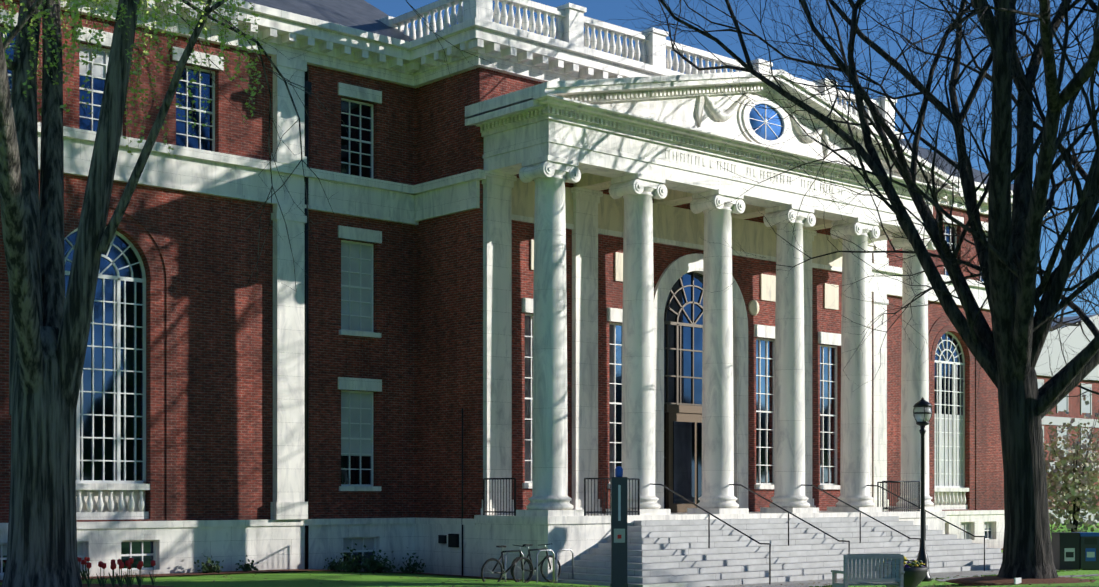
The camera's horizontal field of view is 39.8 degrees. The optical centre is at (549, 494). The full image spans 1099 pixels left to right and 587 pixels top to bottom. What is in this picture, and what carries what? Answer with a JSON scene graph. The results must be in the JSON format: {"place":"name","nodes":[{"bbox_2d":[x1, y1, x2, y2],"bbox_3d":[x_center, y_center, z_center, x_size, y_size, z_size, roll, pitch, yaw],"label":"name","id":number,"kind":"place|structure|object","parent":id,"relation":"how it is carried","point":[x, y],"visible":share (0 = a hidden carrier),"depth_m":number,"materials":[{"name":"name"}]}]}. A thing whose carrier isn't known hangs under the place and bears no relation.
{"place":"outdoors","nodes":[
{"label":"outdoors","id":0,"kind":"place"},
{"bbox_2d":[0,511,1004,580],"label":"stone foundation","id":1,"kind":"object","parent":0,"point":[180,549],"visible":0.27,"depth_m":43.06,"materials":[{"name":"white stone"}]},
{"bbox_2d":[516,155,941,515],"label":"columns","id":2,"kind":"structure","parent":1,"relation":"on","point":[550,175],"depth_m":47.12,"materials":[{"name":"stone"}]},
{"bbox_2d":[0,523,1098,586],"bbox_3d":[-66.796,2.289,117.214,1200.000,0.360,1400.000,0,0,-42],"label":"ground","id":3,"kind":"structure","parent":0,"point":[324,578],"depth_m":38.58,"materials":[{"name":"green plant"}]},
{"bbox_2d":[0,584,169,586],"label":"mulch","id":4,"kind":"object","parent":3,"relation":"on","point":[107,585],"visible":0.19,"depth_m":34.22,"materials":[{"name":"brown soil"}]},
{"bbox_2d":[0,0,503,586],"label":"tree","id":5,"kind":"object","parent":3,"relation":"on","point":[50,320],"depth_m":32.54,"materials":[{"name":"brown plant"}]},
{"bbox_2d":[0,0,258,151],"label":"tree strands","id":6,"kind":"object","parent":5,"relation":"attached to","point":[133,50],"visible":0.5,"depth_m":34.10,"materials":[{"name":"green plant"}]},
{"bbox_2d":[0,548,1002,581],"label":"planting beds","id":7,"kind":"object","parent":3,"relation":"on","point":[168,574],"visible":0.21,"depth_m":41.88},
{"bbox_2d":[77,543,425,586],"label":"shrubs","id":8,"kind":"object","parent":7,"relation":"on","point":[372,565],"visible":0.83,"depth_m":41.85,"materials":[{"name":"green plant"}]},
{"bbox_2d":[0,0,1003,522],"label":"brick walls","id":9,"kind":"structure","parent":3,"relation":"on","point":[422,358],"depth_m":44.57,"materials":[{"name":"red brick"}]},
{"bbox_2d":[481,543,560,582],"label":"bicycles","id":10,"kind":"object","parent":3,"relation":"on","point":[511,568],"visible":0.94,"depth_m":39.83,"materials":[{"name":"black metal"}]},
{"bbox_2d":[0,0,1054,529],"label":"stone trim","id":11,"kind":"structure","parent":3,"relation":"on","point":[644,104],"depth_m":44.77,"materials":[{"name":"white stone"}]},
{"bbox_2d":[0,27,991,574],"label":"window frames","id":12,"kind":"structure","parent":11,"relation":"attached to","point":[118,371],"depth_m":44.88,"materials":[{"name":"white wood"}]},
{"bbox_2d":[0,30,990,572],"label":"window glass","id":13,"kind":"object","parent":12,"relation":"in","point":[684,458],"visible":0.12,"depth_m":41.47,"materials":[{"name":"blue glass"}]},
{"bbox_2d":[0,46,990,569],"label":"window","id":14,"kind":"structure","parent":12,"relation":"in","point":[350,416],"depth_m":45.37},
{"bbox_2d":[525,316,834,482],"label":"tall windows","id":15,"kind":"structure","parent":12,"relation":"attached to","point":[619,407],"depth_m":52.97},
{"bbox_2d":[64,195,979,520],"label":"brick arches","id":16,"kind":"structure","parent":11,"relation":"attached to","point":[144,221],"depth_m":40.96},
{"bbox_2d":[243,0,1013,190],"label":"slate roof","id":17,"kind":"structure","parent":11,"relation":"on","point":[364,15],"depth_m":45.62,"materials":[{"name":"grey stone"}]},
{"bbox_2d":[512,173,842,314],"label":"wall panels","id":18,"kind":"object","parent":11,"relation":"on","point":[670,222],"depth_m":49.96,"materials":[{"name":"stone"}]},
{"bbox_2d":[664,272,702,485],"bbox_3d":[4.792,-3.436,50.696,3.700,8.090,0.065,0,0,-42],"label":"arched window","id":19,"kind":"structure","parent":11,"relation":"attached to","point":[678,349],"depth_m":50.26,"materials":[{"name":"white wood"}]},
{"bbox_2d":[665,149,839,194],"bbox_3d":[6.652,-10.156,48.157,8.575,0.260,0.008,0,0,-42],"label":"carved inscription","id":20,"kind":"object","parent":11,"relation":"attached to","point":[747,171],"visible":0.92,"depth_m":47.81,"materials":[{"name":"white stone"}]},
{"bbox_2d":[749,104,782,139],"bbox_3d":[6.871,-11.851,48.380,1.786,1.175,0.030,0,0,-42],"label":"round window","id":21,"kind":"structure","parent":11,"relation":"attached to","point":[770,134],"depth_m":48.40,"materials":[{"name":"blue glass"}]},
{"bbox_2d":[505,549,573,582],"bbox_3d":[-0.256,1.915,40.414,2.443,0.871,0.050,0,0,-42],"label":"bike rack","id":22,"kind":"object","parent":3,"relation":"on","point":[553,564],"visible":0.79,"depth_m":40.73,"materials":[{"name":"silver metal"}]},
{"bbox_2d":[610,466,627,586],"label":"sign pylon","id":23,"kind":"object","parent":3,"relation":"on","point":[618,529],"visible":1,"depth_m":38.19,"materials":[{"name":"grey metal"}]},
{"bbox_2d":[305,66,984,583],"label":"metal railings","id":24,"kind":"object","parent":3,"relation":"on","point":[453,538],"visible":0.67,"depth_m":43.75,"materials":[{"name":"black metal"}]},
{"bbox_2d":[541,516,1002,586],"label":"granite steps","id":25,"kind":"structure","parent":3,"relation":"on","point":[670,553],"depth_m":44.40,"materials":[{"name":"grey stone"}]},
{"bbox_2d":[552,569,1082,586],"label":"grass tufts","id":26,"kind":"object","parent":3,"relation":"on","point":[1062,570],"visible":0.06,"depth_m":44.99,"materials":[{"name":"green plant"}]},
{"bbox_2d":[598,0,1098,578],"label":"tree","id":27,"kind":"object","parent":3,"relation":"on","point":[1006,348],"visible":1,"depth_m":37.74,"materials":[{"name":"brown plant"}]},
{"bbox_2d":[831,554,904,586],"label":"bench","id":28,"kind":"object","parent":3,"relation":"on","point":[862,569],"visible":1,"depth_m":27.72,"materials":[{"name":"grey wood"}]},
{"bbox_2d":[883,556,928,586],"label":"planter","id":29,"kind":"object","parent":3,"relation":"on","point":[916,571],"visible":0.44,"depth_m":35.61,"materials":[{"name":"grey"}]},
{"bbox_2d":[913,397,931,581],"bbox_3d":[10.577,-0.146,43.018,0.540,5.230,0.540,0,0,-42],"label":"lamp post","id":30,"kind":"object","parent":3,"relation":"on","point":[922,412],"visible":0.94,"depth_m":42.95,"materials":[{"name":"black metal"}]},
{"bbox_2d":[946,576,1095,585],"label":"mulch","id":31,"kind":"object","parent":3,"relation":"on","point":[989,580],"visible":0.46,"depth_m":37.12,"materials":[{"name":"brown soil"}]},
{"bbox_2d":[1014,578,1020,583],"bbox_3d":[11.261,2.085,36.499,0.260,0.150,0.040,0,0,-42],"label":"plaque","id":32,"kind":"object","parent":31,"relation":"on","point":[1017,580],"visible":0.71,"depth_m":36.45,"materials":[{"name":"white"}]},
{"bbox_2d":[1036,246,1098,406],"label":"tree","id":33,"kind":"object","parent":3,"relation":"on","point":[1086,389],"visible":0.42,"depth_m":106.09,"materials":[{"name":"green plant"}]},
{"bbox_2d":[1041,394,1098,532],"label":"blossom shrub","id":34,"kind":"object","parent":3,"relation":"on","point":[1076,497],"visible":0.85,"depth_m":73.97,"materials":[{"name":"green plant"}]},
{"bbox_2d":[242,0,1098,317],"label":"sky","id":35,"kind":"structure","parent":0,"point":[602,10],"materials":[{"name":"blue"}]},
{"bbox_2d":[664,404,701,512],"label":"door leaves","id":36,"kind":"object","parent":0,"point":[683,413],"visible":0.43,"depth_m":49.88,"materials":[{"name":"brown wood"}]},
{"bbox_2d":[710,569,1098,586],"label":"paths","id":37,"kind":"structure","parent":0,"point":[807,583],"depth_m":43.19,"materials":[{"name":"concrete"}]},
{"bbox_2d":[94,558,1098,586],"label":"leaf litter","id":38,"kind":"object","parent":37,"relation":"on","point":[728,585],"visible":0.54,"depth_m":38.44,"materials":[{"name":"brown plant"}]},
{"bbox_2d":[1051,532,1098,569],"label":"recycling bins","id":39,"kind":"object","parent":37,"relation":"on","point":[1075,550],"visible":0.92,"depth_m":49.14,"materials":[{"name":"green plastic"}]},
{"bbox_2d":[1037,375,1098,508],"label":"building","id":40,"kind":"structure","parent":0,"point":[1073,411],"depth_m":128.36,"materials":[{"name":"red brick"}]},
{"bbox_2d":[1035,314,1098,523],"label":"building trim","id":41,"kind":"structure","parent":40,"relation":"attached to","point":[1076,339],"depth_m":127.12,"materials":[{"name":"white paint"}]}
]}

